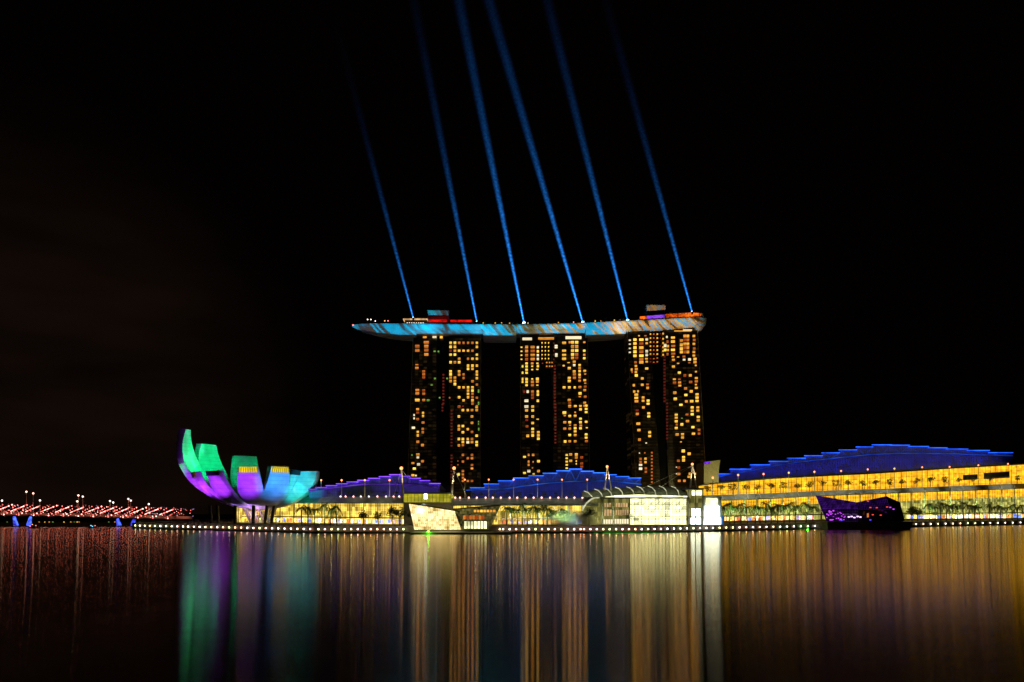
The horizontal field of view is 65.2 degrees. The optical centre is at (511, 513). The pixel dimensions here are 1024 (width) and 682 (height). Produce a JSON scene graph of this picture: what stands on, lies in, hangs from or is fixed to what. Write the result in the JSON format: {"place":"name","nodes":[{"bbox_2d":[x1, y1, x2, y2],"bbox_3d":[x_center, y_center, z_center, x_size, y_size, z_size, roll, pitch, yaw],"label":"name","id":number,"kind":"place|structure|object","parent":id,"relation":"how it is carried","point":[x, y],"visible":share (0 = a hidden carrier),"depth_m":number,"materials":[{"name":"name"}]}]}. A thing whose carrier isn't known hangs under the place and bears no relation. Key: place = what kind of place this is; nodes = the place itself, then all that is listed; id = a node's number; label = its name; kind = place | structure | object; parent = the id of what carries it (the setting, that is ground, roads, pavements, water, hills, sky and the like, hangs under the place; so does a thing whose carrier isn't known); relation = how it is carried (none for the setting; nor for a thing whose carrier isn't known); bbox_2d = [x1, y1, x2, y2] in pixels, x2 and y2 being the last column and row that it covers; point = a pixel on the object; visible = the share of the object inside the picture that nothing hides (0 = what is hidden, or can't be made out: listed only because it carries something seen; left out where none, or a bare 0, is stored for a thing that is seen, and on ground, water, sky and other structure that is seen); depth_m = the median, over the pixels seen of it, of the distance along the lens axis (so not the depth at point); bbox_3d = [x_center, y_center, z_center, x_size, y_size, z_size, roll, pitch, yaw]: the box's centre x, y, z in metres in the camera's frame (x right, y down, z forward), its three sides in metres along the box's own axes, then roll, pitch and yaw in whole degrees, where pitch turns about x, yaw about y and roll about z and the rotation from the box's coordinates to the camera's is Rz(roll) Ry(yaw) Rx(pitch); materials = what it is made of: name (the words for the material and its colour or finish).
{"place":"outdoors","nodes":[
{"label":"outdoors","id":0,"kind":"place"},
{"bbox_2d":[0,522,1023,681],"bbox_3d":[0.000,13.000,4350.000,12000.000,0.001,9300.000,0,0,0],"label":"water","id":1,"kind":"structure","parent":0,"point":[104,602],"depth_m":111.71,"materials":[{"name":"liquid"}]},
{"bbox_2d":[0,503,199,526],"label":"footbridge","id":2,"kind":"object","parent":1,"relation":"in","point":[14,514],"visible":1,"depth_m":776.89,"materials":[{"name":"metal"}]},
{"bbox_2d":[408,503,511,534],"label":"glass pavilion","id":3,"kind":"structure","parent":1,"relation":"in","point":[427,517],"depth_m":499.13,"materials":[{"name":"glass"}]},
{"bbox_2d":[805,495,912,529],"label":"crystal island","id":4,"kind":"structure","parent":1,"relation":"in","point":[884,513],"depth_m":638.29,"materials":[{"name":"black glass"}]},
{"bbox_2d":[0,514,1023,532],"bbox_3d":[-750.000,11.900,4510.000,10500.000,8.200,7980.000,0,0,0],"label":"ground","id":5,"kind":"structure","parent":0,"point":[227,524],"depth_m":582.23,"materials":[{"name":"concrete"}]},
{"bbox_2d":[0,511,187,517],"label":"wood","id":6,"kind":"object","parent":5,"relation":"on","point":[138,513],"visible":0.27,"depth_m":1250.41,"materials":[{"name":"plant"}]},
{"bbox_2d":[151,519,319,524],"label":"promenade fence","id":7,"kind":"object","parent":5,"relation":"on","point":[241,521],"visible":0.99,"depth_m":591.44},
{"bbox_2d":[176,428,319,523],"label":"lotus museum","id":8,"kind":"structure","parent":5,"relation":"on","point":[202,469],"depth_m":637.21,"materials":[{"name":"metal"}]},
{"bbox_2d":[294,507,308,524],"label":"palm tree","id":9,"kind":"object","parent":5,"relation":"on","point":[300,508],"visible":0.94,"depth_m":544.83,"materials":[{"name":"green plant"}]},
{"bbox_2d":[301,505,313,524],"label":"palm tree","id":10,"kind":"object","parent":5,"relation":"on","point":[308,508],"visible":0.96,"depth_m":541.60,"materials":[{"name":"green plant"}]},
{"bbox_2d":[309,508,321,524],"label":"palm tree","id":11,"kind":"object","parent":5,"relation":"on","point":[315,510],"visible":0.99,"depth_m":537.31,"materials":[{"name":"green plant"}]},
{"bbox_2d":[237,497,403,523],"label":"mall wing","id":12,"kind":"structure","parent":5,"relation":"on","point":[350,508],"depth_m":624.91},
{"bbox_2d":[309,474,445,497],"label":"theatre hall","id":13,"kind":"structure","parent":12,"relation":"on","point":[376,487],"depth_m":642.50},
{"bbox_2d":[317,503,330,524],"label":"palm tree","id":14,"kind":"object","parent":5,"relation":"on","point":[324,505],"visible":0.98,"depth_m":533.51,"materials":[{"name":"green plant"}]},
{"bbox_2d":[325,507,338,524],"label":"palm tree","id":15,"kind":"object","parent":5,"relation":"on","point":[330,511],"visible":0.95,"depth_m":532.43,"materials":[{"name":"green plant"}]},
{"bbox_2d":[329,506,342,524],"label":"palm tree","id":16,"kind":"object","parent":5,"relation":"on","point":[334,507],"visible":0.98,"depth_m":533.47,"materials":[{"name":"green plant"}]},
{"bbox_2d":[358,510,368,524],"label":"broadleaf tree","id":17,"kind":"object","parent":5,"relation":"on","point":[362,514],"visible":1,"depth_m":534.25,"materials":[{"name":"green plant"}]},
{"bbox_2d":[373,512,382,524],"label":"broadleaf tree","id":18,"kind":"object","parent":5,"relation":"on","point":[378,515],"visible":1,"depth_m":534.17,"materials":[{"name":"green plant"}]},
{"bbox_2d":[386,507,398,524],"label":"broadleaf tree","id":19,"kind":"object","parent":5,"relation":"on","point":[391,510],"visible":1,"depth_m":534.44,"materials":[{"name":"green plant"}]},
{"bbox_2d":[394,506,406,524],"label":"broadleaf tree","id":20,"kind":"object","parent":5,"relation":"on","point":[402,512],"visible":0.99,"depth_m":534.74,"materials":[{"name":"green plant"}]},
{"bbox_2d":[403,492,454,523],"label":"link building","id":21,"kind":"structure","parent":5,"relation":"on","point":[441,499],"depth_m":547.61,"materials":[{"name":"concrete"}]},
{"bbox_2d":[394,467,409,494],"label":"mast","id":22,"kind":"object","parent":21,"relation":"on","point":[401,468],"visible":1,"depth_m":544.52,"materials":[{"name":"metal"}]},
{"bbox_2d":[451,467,466,495],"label":"mast","id":23,"kind":"object","parent":21,"relation":"on","point":[453,468],"visible":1,"depth_m":544.54,"materials":[{"name":"metal"}]},
{"bbox_2d":[408,336,481,497],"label":"hotel tower","id":24,"kind":"structure","parent":5,"relation":"on","point":[445,423],"depth_m":770.00,"materials":[{"name":"black glass"}]},
{"bbox_2d":[411,342,478,481],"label":"window","id":25,"kind":"structure","parent":24,"relation":"in","point":[472,403],"depth_m":769.10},
{"bbox_2d":[454,505,500,528],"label":"glass pavilion","id":26,"kind":"structure","parent":5,"relation":"on","point":[480,517],"depth_m":498.83,"materials":[{"name":"glass"}]},
{"bbox_2d":[500,506,514,524],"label":"palm tree","id":27,"kind":"object","parent":5,"relation":"on","point":[506,508],"visible":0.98,"depth_m":533.63,"materials":[{"name":"green plant"}]},
{"bbox_2d":[505,506,518,524],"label":"palm tree","id":28,"kind":"object","parent":5,"relation":"on","point":[511,510],"visible":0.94,"depth_m":533.79,"materials":[{"name":"green plant"}]},
{"bbox_2d":[513,509,523,524],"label":"palm tree","id":29,"kind":"object","parent":5,"relation":"on","point":[517,510],"visible":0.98,"depth_m":533.64,"materials":[{"name":"green plant"}]},
{"bbox_2d":[514,503,527,524],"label":"palm tree","id":30,"kind":"object","parent":5,"relation":"on","point":[520,506],"visible":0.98,"depth_m":533.61,"materials":[{"name":"green plant"}]},
{"bbox_2d":[451,498,597,523],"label":"mall wing","id":31,"kind":"structure","parent":5,"relation":"on","point":[572,505],"depth_m":552.62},
{"bbox_2d":[519,507,533,524],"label":"palm tree","id":32,"kind":"object","parent":5,"relation":"on","point":[526,510],"visible":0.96,"depth_m":533.68,"materials":[{"name":"green plant"}]},
{"bbox_2d":[527,506,540,524],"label":"palm tree","id":33,"kind":"object","parent":5,"relation":"on","point":[534,507],"visible":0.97,"depth_m":533.68,"materials":[{"name":"green plant"}]},
{"bbox_2d":[531,508,543,524],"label":"palm tree","id":34,"kind":"object","parent":5,"relation":"on","point":[537,513],"visible":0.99,"depth_m":533.52,"materials":[{"name":"green plant"}]},
{"bbox_2d":[538,504,548,524],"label":"palm tree","id":35,"kind":"object","parent":5,"relation":"on","point":[543,507],"visible":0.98,"depth_m":533.10,"materials":[{"name":"green plant"}]},
{"bbox_2d":[541,507,555,524],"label":"palm tree","id":36,"kind":"object","parent":5,"relation":"on","point":[548,510],"visible":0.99,"depth_m":533.61,"materials":[{"name":"green plant"}]},
{"bbox_2d":[546,510,558,523],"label":"palm tree","id":37,"kind":"object","parent":5,"relation":"on","point":[550,514],"visible":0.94,"depth_m":535.57,"materials":[{"name":"green plant"}]},
{"bbox_2d":[520,333,589,477],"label":"hotel tower","id":38,"kind":"structure","parent":5,"relation":"on","point":[554,409],"depth_m":770.00,"materials":[{"name":"black glass"}]},
{"bbox_2d":[538,337,553,339],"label":"window","id":39,"kind":"structure","parent":38,"relation":"in","point":[539,338],"depth_m":769.10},
{"bbox_2d":[521,341,587,473],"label":"window","id":40,"kind":"structure","parent":38,"relation":"in","point":[579,375],"depth_m":769.10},
{"bbox_2d":[566,336,580,338],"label":"window","id":41,"kind":"structure","parent":38,"relation":"in","point":[567,337],"depth_m":769.10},
{"bbox_2d":[558,508,570,524],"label":"broadleaf tree","id":42,"kind":"object","parent":5,"relation":"on","point":[563,511],"visible":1,"depth_m":535.77,"materials":[{"name":"green plant"}]},
{"bbox_2d":[570,512,579,524],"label":"broadleaf tree","id":43,"kind":"object","parent":5,"relation":"on","point":[574,516],"visible":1,"depth_m":535.64,"materials":[{"name":"green plant"}]},
{"bbox_2d":[582,509,594,524],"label":"broadleaf tree","id":44,"kind":"object","parent":5,"relation":"on","point":[589,512],"visible":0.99,"depth_m":535.77,"materials":[{"name":"green plant"}]},
{"bbox_2d":[582,486,689,523],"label":"domed hall","id":45,"kind":"structure","parent":5,"relation":"on","point":[645,505],"depth_m":551.63,"materials":[{"name":"glass"}]},
{"bbox_2d":[604,465,611,490],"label":"mast","id":46,"kind":"object","parent":45,"relation":"on","point":[606,479],"visible":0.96,"depth_m":555.60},
{"bbox_2d":[604,509,611,515],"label":"window","id":47,"kind":"structure","parent":45,"relation":"in","point":[607,512],"depth_m":551.26,"materials":[{"name":"glass"}]},
{"bbox_2d":[603,519,612,523],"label":"window","id":48,"kind":"structure","parent":45,"relation":"in","point":[605,521],"depth_m":551.26,"materials":[{"name":"glass"}]},
{"bbox_2d":[615,503,627,506],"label":"window","id":49,"kind":"structure","parent":45,"relation":"in","point":[616,504],"depth_m":551.26,"materials":[{"name":"glass"}]},
{"bbox_2d":[614,519,628,523],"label":"window","id":50,"kind":"structure","parent":45,"relation":"in","point":[616,521],"depth_m":551.26,"materials":[{"name":"glass"}]},
{"bbox_2d":[615,510,628,514],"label":"window","id":51,"kind":"structure","parent":45,"relation":"in","point":[617,512],"depth_m":551.26,"materials":[{"name":"glass"}]},
{"bbox_2d":[646,463,697,487],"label":"mast","id":52,"kind":"object","parent":45,"relation":"on","point":[692,466],"visible":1,"depth_m":555.66,"materials":[{"name":"metal"}]},
{"bbox_2d":[624,327,704,487],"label":"hotel tower","id":53,"kind":"structure","parent":5,"relation":"on","point":[664,422],"depth_m":770.00,"materials":[{"name":"black glass"}]},
{"bbox_2d":[352,317,705,342],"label":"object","id":54,"kind":"structure","parent":53,"relation":"on","point":[592,331],"depth_m":763.46,"materials":[{"name":"metal"}]},
{"bbox_2d":[403,318,428,322],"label":"roof pavilion","id":55,"kind":"structure","parent":54,"relation":"on","point":[417,320],"depth_m":768.00,"materials":[{"name":"concrete"}]},
{"bbox_2d":[427,310,449,321],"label":"lift room","id":56,"kind":"object","parent":54,"relation":"on","point":[438,314],"visible":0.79,"depth_m":774.00,"materials":[{"name":"concrete"}]},
{"bbox_2d":[428,319,472,323],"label":"red bar","id":57,"kind":"object","parent":54,"relation":"on","point":[451,321],"visible":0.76,"depth_m":767.00,"materials":[{"name":"concrete"}]},
{"bbox_2d":[639,312,703,319],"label":"rooftop club","id":58,"kind":"object","parent":54,"relation":"on","point":[676,315],"visible":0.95,"depth_m":767.20,"materials":[{"name":"concrete"}]},
{"bbox_2d":[644,305,665,315],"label":"lift room","id":59,"kind":"object","parent":58,"relation":"attached to","point":[654,309],"visible":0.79,"depth_m":774.00,"materials":[{"name":"concrete"}]},
{"bbox_2d":[647,315,664,318],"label":"window","id":60,"kind":"structure","parent":58,"relation":"in","point":[653,316],"depth_m":767.23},
{"bbox_2d":[629,333,699,482],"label":"window","id":61,"kind":"structure","parent":53,"relation":"in","point":[682,437],"depth_m":769.10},
{"bbox_2d":[680,487,703,523],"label":"entrance block","id":62,"kind":"structure","parent":5,"relation":"on","point":[695,508],"depth_m":545.00,"materials":[{"name":"metal"}]},
{"bbox_2d":[696,460,719,487],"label":"slanted block","id":63,"kind":"structure","parent":5,"relation":"on","point":[707,471],"depth_m":720.00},
{"bbox_2d":[703,496,723,524],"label":"glowing gate","id":64,"kind":"structure","parent":5,"relation":"on","point":[712,512],"depth_m":560.00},
{"bbox_2d":[721,504,730,514],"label":"palm tree","id":65,"kind":"object","parent":5,"relation":"on","point":[723,508],"visible":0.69,"depth_m":594.12,"materials":[{"name":"green plant"}]},
{"bbox_2d":[724,502,736,523],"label":"palm tree","id":66,"kind":"object","parent":5,"relation":"on","point":[729,504],"visible":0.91,"depth_m":598.45,"materials":[{"name":"green plant"}]},
{"bbox_2d":[727,506,741,523],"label":"palm tree","id":67,"kind":"object","parent":5,"relation":"on","point":[734,512],"visible":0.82,"depth_m":602.42,"materials":[{"name":"green plant"}]},
{"bbox_2d":[735,503,746,523],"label":"palm tree","id":68,"kind":"object","parent":5,"relation":"on","point":[740,505],"visible":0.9,"depth_m":607.08,"materials":[{"name":"green plant"}]},
{"bbox_2d":[741,506,753,523],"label":"palm tree","id":69,"kind":"object","parent":5,"relation":"on","point":[745,508],"visible":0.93,"depth_m":612.57,"materials":[{"name":"green plant"}]},
{"bbox_2d":[748,505,763,522],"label":"palm tree","id":70,"kind":"object","parent":5,"relation":"on","point":[754,508],"visible":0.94,"depth_m":618.96,"materials":[{"name":"green plant"}]},
{"bbox_2d":[756,506,767,522],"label":"palm tree","id":71,"kind":"object","parent":5,"relation":"on","point":[762,508],"visible":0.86,"depth_m":623.01,"materials":[{"name":"green plant"}]},
{"bbox_2d":[760,502,772,522],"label":"palm tree","id":72,"kind":"object","parent":5,"relation":"on","point":[766,505],"visible":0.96,"depth_m":627.15,"materials":[{"name":"green plant"}]},
{"bbox_2d":[766,506,778,522],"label":"palm tree","id":73,"kind":"object","parent":5,"relation":"on","point":[771,511],"visible":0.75,"depth_m":630.57,"materials":[{"name":"green plant"}]},
{"bbox_2d":[770,503,784,522],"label":"palm tree","id":74,"kind":"object","parent":5,"relation":"on","point":[778,506],"visible":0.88,"depth_m":637.94,"materials":[{"name":"green plant"}]},
{"bbox_2d":[779,504,791,522],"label":"palm tree","id":75,"kind":"object","parent":5,"relation":"on","point":[783,506],"visible":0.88,"depth_m":643.44,"materials":[{"name":"green plant"}]},
{"bbox_2d":[784,502,796,522],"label":"palm tree","id":76,"kind":"object","parent":5,"relation":"on","point":[791,504],"visible":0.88,"depth_m":648.41,"materials":[{"name":"green plant"}]},
{"bbox_2d":[787,505,802,522],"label":"palm tree","id":77,"kind":"object","parent":5,"relation":"on","point":[795,508],"visible":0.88,"depth_m":653.77,"materials":[{"name":"green plant"}]},
{"bbox_2d":[798,502,812,522],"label":"palm tree","id":78,"kind":"object","parent":5,"relation":"on","point":[804,504],"visible":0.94,"depth_m":663.92,"materials":[{"name":"green plant"}]},
{"bbox_2d":[807,506,819,520],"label":"palm tree","id":79,"kind":"object","parent":5,"relation":"on","point":[814,507],"visible":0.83,"depth_m":670.14,"materials":[{"name":"green plant"}]},
{"bbox_2d":[699,463,1023,520],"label":"mall wing","id":80,"kind":"structure","parent":5,"relation":"on","point":[1003,488],"depth_m":795.48,"materials":[{"name":"glass"}]},
{"bbox_2d":[729,483,736,493],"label":"terrace tree","id":81,"kind":"object","parent":80,"relation":"on","point":[730,486],"visible":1,"depth_m":629.42,"materials":[{"name":"green plant"}]},
{"bbox_2d":[742,484,749,493],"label":"terrace tree","id":82,"kind":"object","parent":80,"relation":"on","point":[746,486],"visible":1,"depth_m":640.13,"materials":[{"name":"green plant"}]},
{"bbox_2d":[779,481,787,491],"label":"terrace tree","id":83,"kind":"object","parent":80,"relation":"on","point":[782,482],"visible":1,"depth_m":671.00,"materials":[{"name":"green plant"}]},
{"bbox_2d":[719,444,1012,481],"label":"roof","id":84,"kind":"structure","parent":80,"relation":"on","point":[880,457],"depth_m":962.50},
{"bbox_2d":[887,478,893,487],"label":"terrace tree","id":85,"kind":"object","parent":80,"relation":"on","point":[889,481],"visible":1,"depth_m":780.06,"materials":[{"name":"green plant"}]},
{"bbox_2d":[927,477,935,486],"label":"terrace tree","id":86,"kind":"object","parent":80,"relation":"on","point":[929,479],"visible":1,"depth_m":830.93,"materials":[{"name":"green plant"}]},
{"bbox_2d":[906,506,917,514],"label":"broadleaf tree","id":87,"kind":"object","parent":5,"relation":"on","point":[913,510],"visible":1,"depth_m":779.15,"materials":[{"name":"green plant"}]},
{"bbox_2d":[913,508,923,520],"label":"broadleaf tree","id":88,"kind":"object","parent":5,"relation":"on","point":[919,511],"visible":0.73,"depth_m":787.71,"materials":[{"name":"green plant"}]},
{"bbox_2d":[922,503,935,520],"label":"palm tree","id":89,"kind":"object","parent":5,"relation":"on","point":[929,505],"visible":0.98,"depth_m":802.28,"materials":[{"name":"green plant"}]},
{"bbox_2d":[930,506,941,520],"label":"palm tree","id":90,"kind":"object","parent":5,"relation":"on","point":[937,508],"visible":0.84,"depth_m":809.26,"materials":[{"name":"green plant"}]},
{"bbox_2d":[935,502,948,520],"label":"palm tree","id":91,"kind":"object","parent":5,"relation":"on","point":[941,504],"visible":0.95,"depth_m":816.24,"materials":[{"name":"green plant"}]},
{"bbox_2d":[939,504,954,520],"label":"palm tree","id":92,"kind":"object","parent":5,"relation":"on","point":[947,506],"visible":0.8,"depth_m":822.97,"materials":[{"name":"green plant"}]},
{"bbox_2d":[947,504,959,520],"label":"palm tree","id":93,"kind":"object","parent":5,"relation":"on","point":[953,505],"visible":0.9,"depth_m":829.93,"materials":[{"name":"green plant"}]},
{"bbox_2d":[954,505,963,520],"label":"palm tree","id":94,"kind":"object","parent":5,"relation":"on","point":[960,506],"visible":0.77,"depth_m":837.15,"materials":[{"name":"green plant"}]},
{"bbox_2d":[956,501,971,520],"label":"palm tree","id":95,"kind":"object","parent":5,"relation":"on","point":[964,503],"visible":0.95,"depth_m":844.49,"materials":[{"name":"green plant"}]},
{"bbox_2d":[964,504,976,520],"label":"palm tree","id":96,"kind":"object","parent":5,"relation":"on","point":[966,508],"visible":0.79,"depth_m":852.27,"materials":[{"name":"green plant"}]},
{"bbox_2d":[969,504,981,520],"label":"palm tree","id":97,"kind":"object","parent":5,"relation":"on","point":[976,506],"visible":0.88,"depth_m":859.08,"materials":[{"name":"green plant"}]},
{"bbox_2d":[973,507,985,520],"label":"palm tree","id":98,"kind":"object","parent":5,"relation":"on","point":[979,512],"visible":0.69,"depth_m":867.44,"materials":[{"name":"green plant"}]},
{"bbox_2d":[984,503,995,519],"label":"palm tree","id":99,"kind":"object","parent":5,"relation":"on","point":[990,505],"visible":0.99,"depth_m":880.83,"materials":[{"name":"green plant"}]},
{"bbox_2d":[990,506,1000,519],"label":"palm tree","id":100,"kind":"object","parent":5,"relation":"on","point":[994,510],"visible":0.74,"depth_m":888.30,"materials":[{"name":"green plant"}]},
{"bbox_2d":[993,505,1005,519],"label":"palm tree","id":101,"kind":"object","parent":5,"relation":"on","point":[1002,508],"visible":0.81,"depth_m":896.88,"materials":[{"name":"green plant"}]},
{"bbox_2d":[1003,507,1012,519],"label":"palm tree","id":102,"kind":"object","parent":5,"relation":"on","point":[1006,510],"visible":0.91,"depth_m":904.70,"materials":[{"name":"green plant"}]},
{"bbox_2d":[1008,504,1016,519],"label":"palm tree","id":103,"kind":"object","parent":5,"relation":"on","point":[1010,506],"visible":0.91,"depth_m":914.20,"materials":[{"name":"green plant"}]},
{"bbox_2d":[1013,506,1023,519],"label":"palm tree","id":104,"kind":"object","parent":5,"relation":"on","point":[1018,508],"visible":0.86,"depth_m":922.99,"materials":[{"name":"green plant"}]},
{"bbox_2d":[466,469,641,497],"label":"roof","id":105,"kind":"structure","parent":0,"point":[574,481],"depth_m":657.18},
{"bbox_2d":[132,524,998,531],"bbox_3d":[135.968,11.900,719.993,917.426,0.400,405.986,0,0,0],"label":"boardwalk","id":106,"kind":"structure","parent":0,"point":[512,531],"depth_m":517.14,"materials":[{"name":"concrete"}]}
]}

